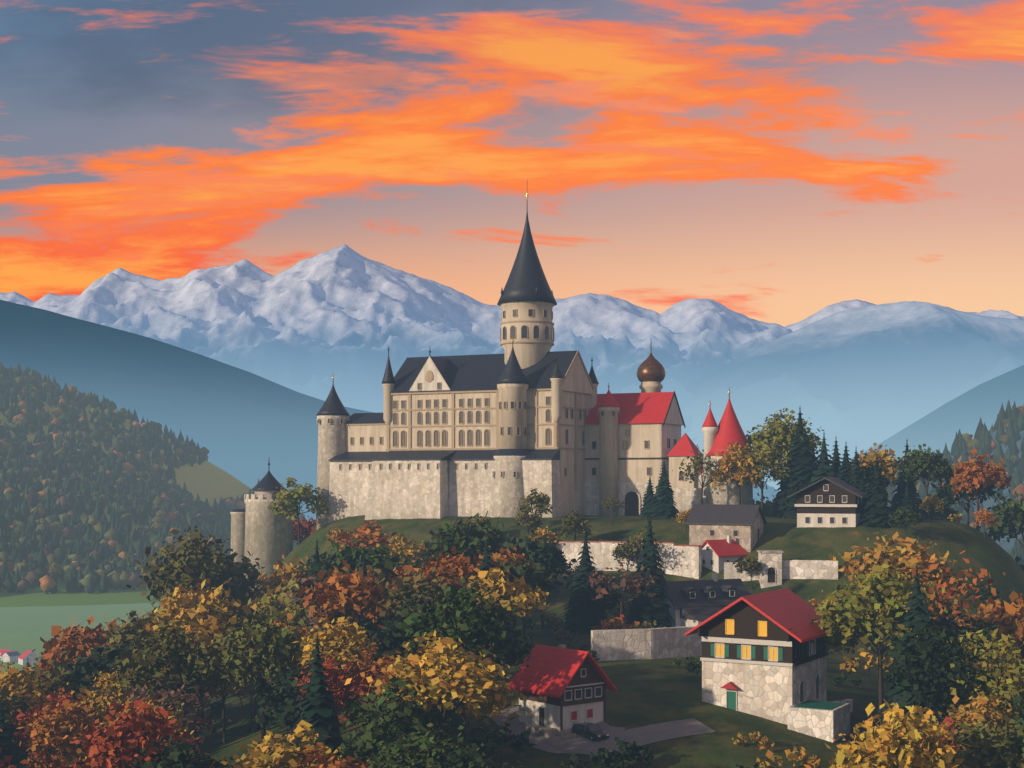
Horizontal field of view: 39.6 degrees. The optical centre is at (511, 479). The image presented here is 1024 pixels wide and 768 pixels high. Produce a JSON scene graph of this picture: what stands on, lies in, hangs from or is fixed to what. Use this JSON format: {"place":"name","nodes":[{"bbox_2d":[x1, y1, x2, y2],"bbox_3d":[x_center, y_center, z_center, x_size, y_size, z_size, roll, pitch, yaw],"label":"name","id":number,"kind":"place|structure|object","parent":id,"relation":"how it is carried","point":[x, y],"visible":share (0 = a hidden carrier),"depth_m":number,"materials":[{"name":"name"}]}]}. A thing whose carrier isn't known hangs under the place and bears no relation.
{"place":"outdoors","nodes":[
{"label":"outdoors","id":0,"kind":"place"},
{"bbox_2d":[0,375,252,606],"bbox_3d":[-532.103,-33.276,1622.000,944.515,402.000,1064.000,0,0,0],"label":"hill","id":1,"kind":"structure","parent":0,"point":[209,481],"depth_m":1643.61,"materials":[{"name":"green plant"}]},
{"bbox_2d":[0,362,311,595],"bbox_3d":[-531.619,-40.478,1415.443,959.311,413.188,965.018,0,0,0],"label":"trees","id":2,"kind":"object","parent":1,"relation":"on","point":[166,503],"visible":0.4,"depth_m":1512.23,"materials":[{"name":"green plant"}]},
{"bbox_2d":[0,300,777,523],"bbox_3d":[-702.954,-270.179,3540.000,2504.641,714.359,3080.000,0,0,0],"label":"ridge","id":3,"kind":"structure","parent":0,"point":[244,426],"depth_m":3633.68,"materials":[{"name":"blue"}]},
{"bbox_2d":[0,244,1023,440],"bbox_3d":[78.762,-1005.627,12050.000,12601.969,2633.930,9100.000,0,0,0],"label":"mountain","id":4,"kind":"structure","parent":0,"point":[345,315],"depth_m":12573.89,"materials":[{"name":"white snow"}]},
{"bbox_2d":[0,515,1023,767],"bbox_3d":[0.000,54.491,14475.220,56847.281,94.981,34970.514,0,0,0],"label":"ground","id":5,"kind":"structure","parent":0,"point":[650,691],"depth_m":206.89,"materials":[{"name":"green plant"}]},
{"bbox_2d":[0,648,61,664],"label":"village","id":6,"kind":"object","parent":5,"relation":"on","point":[7,655],"visible":0.26,"depth_m":777.12,"materials":[{"name":"white paint"}]},
{"bbox_2d":[230,462,292,589],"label":"tower","id":7,"kind":"structure","parent":5,"relation":"on","point":[261,532],"depth_m":288.21,"materials":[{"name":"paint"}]},
{"bbox_2d":[27,513,995,767],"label":"bushes","id":8,"kind":"object","parent":5,"relation":"on","point":[615,759],"visible":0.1,"depth_m":146.72,"materials":[{"name":"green plant"}]},
{"bbox_2d":[0,408,1023,767],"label":"hill trees","id":9,"kind":"object","parent":5,"relation":"on","point":[98,696],"visible":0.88,"depth_m":164.47,"materials":[{"name":"green plant"}]},
{"bbox_2d":[316,186,752,529],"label":"castle","id":10,"kind":"structure","parent":5,"relation":"on","point":[493,435],"depth_m":277.42,"materials":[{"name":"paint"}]},
{"bbox_2d":[509,644,616,737],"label":"house","id":11,"kind":"structure","parent":5,"relation":"on","point":[562,688],"depth_m":150.43,"materials":[{"name":"white paint"}]},
{"bbox_2d":[515,703,624,755],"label":"yard","id":12,"kind":"structure","parent":5,"relation":"on","point":[572,742],"depth_m":146.28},
{"bbox_2d":[572,721,608,740],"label":"car","id":13,"kind":"object","parent":12,"relation":"on","point":[592,731],"visible":1,"depth_m":147.24,"materials":[{"name":"grey paint"}]},
{"bbox_2d":[555,541,701,578],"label":"wall","id":14,"kind":"structure","parent":5,"relation":"on","point":[681,560],"depth_m":229.53,"materials":[{"name":"beige stone"}]},
{"bbox_2d":[591,626,701,660],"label":"wall","id":15,"kind":"structure","parent":5,"relation":"on","point":[634,644],"depth_m":182.37,"materials":[{"name":"grey stone"}]},
{"bbox_2d":[664,573,750,626],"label":"house","id":16,"kind":"structure","parent":5,"relation":"on","point":[690,603],"depth_m":204.47,"materials":[{"name":"white paint"}]},
{"bbox_2d":[701,535,747,572],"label":"house","id":17,"kind":"structure","parent":5,"relation":"on","point":[716,555],"depth_m":226.99,"materials":[{"name":"white paint"}]},
{"bbox_2d":[685,504,766,551],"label":"house","id":18,"kind":"structure","parent":5,"relation":"on","point":[742,525],"depth_m":232.17,"materials":[{"name":"white paint"}]},
{"bbox_2d":[685,588,849,742],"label":"house","id":19,"kind":"structure","parent":5,"relation":"on","point":[763,656],"depth_m":156.57,"materials":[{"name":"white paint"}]},
{"bbox_2d":[757,550,782,587],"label":"gate turret","id":20,"kind":"object","parent":5,"relation":"on","point":[771,571],"visible":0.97,"depth_m":219.80,"materials":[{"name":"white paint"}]},
{"bbox_2d":[724,560,837,580],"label":"wall","id":21,"kind":"structure","parent":5,"relation":"on","point":[809,569],"depth_m":220.25,"materials":[{"name":"beige stone"}]},
{"bbox_2d":[788,477,865,527],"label":"house","id":22,"kind":"structure","parent":5,"relation":"on","point":[830,502],"depth_m":233.03,"materials":[{"name":"white paint"}]},
{"bbox_2d":[833,699,852,711],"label":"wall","id":23,"kind":"structure","parent":5,"relation":"on","point":[850,701],"depth_m":167.22,"materials":[{"name":"grey stone"}]},
{"bbox_2d":[0,0,1023,326],"label":"sky","id":24,"kind":"structure","parent":0,"point":[781,162],"materials":[{"name":"orange"}]},
{"bbox_2d":[488,707,715,753],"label":"road","id":25,"kind":"structure","parent":0,"point":[647,734],"depth_m":148.96,"materials":[{"name":"grey asphalt"}]},
{"bbox_2d":[680,301,1023,491],"bbox_3d":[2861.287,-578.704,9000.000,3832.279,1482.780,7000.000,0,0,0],"label":"mountain","id":26,"kind":"structure","parent":0,"point":[865,378],"depth_m":9190.63,"materials":[{"name":"blue"}]},
{"bbox_2d":[830,365,1023,485],"bbox_3d":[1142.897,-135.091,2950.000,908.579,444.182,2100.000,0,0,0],"label":"ridge","id":27,"kind":"structure","parent":0,"point":[941,426],"depth_m":3281.24,"materials":[{"name":"blue"}]},
{"bbox_2d":[894,428,1023,552],"bbox_3d":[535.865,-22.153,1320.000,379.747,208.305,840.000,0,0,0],"label":"ridge","id":28,"kind":"structure","parent":0,"point":[1005,545],"depth_m":1303.89,"materials":[{"name":"blue"}]},
{"bbox_2d":[884,400,1023,564],"bbox_3d":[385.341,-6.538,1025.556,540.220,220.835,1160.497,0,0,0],"label":"trees","id":29,"kind":"object","parent":28,"relation":"on","point":[1010,421],"visible":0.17,"depth_m":1414.74,"materials":[{"name":"green plant"}]}
]}

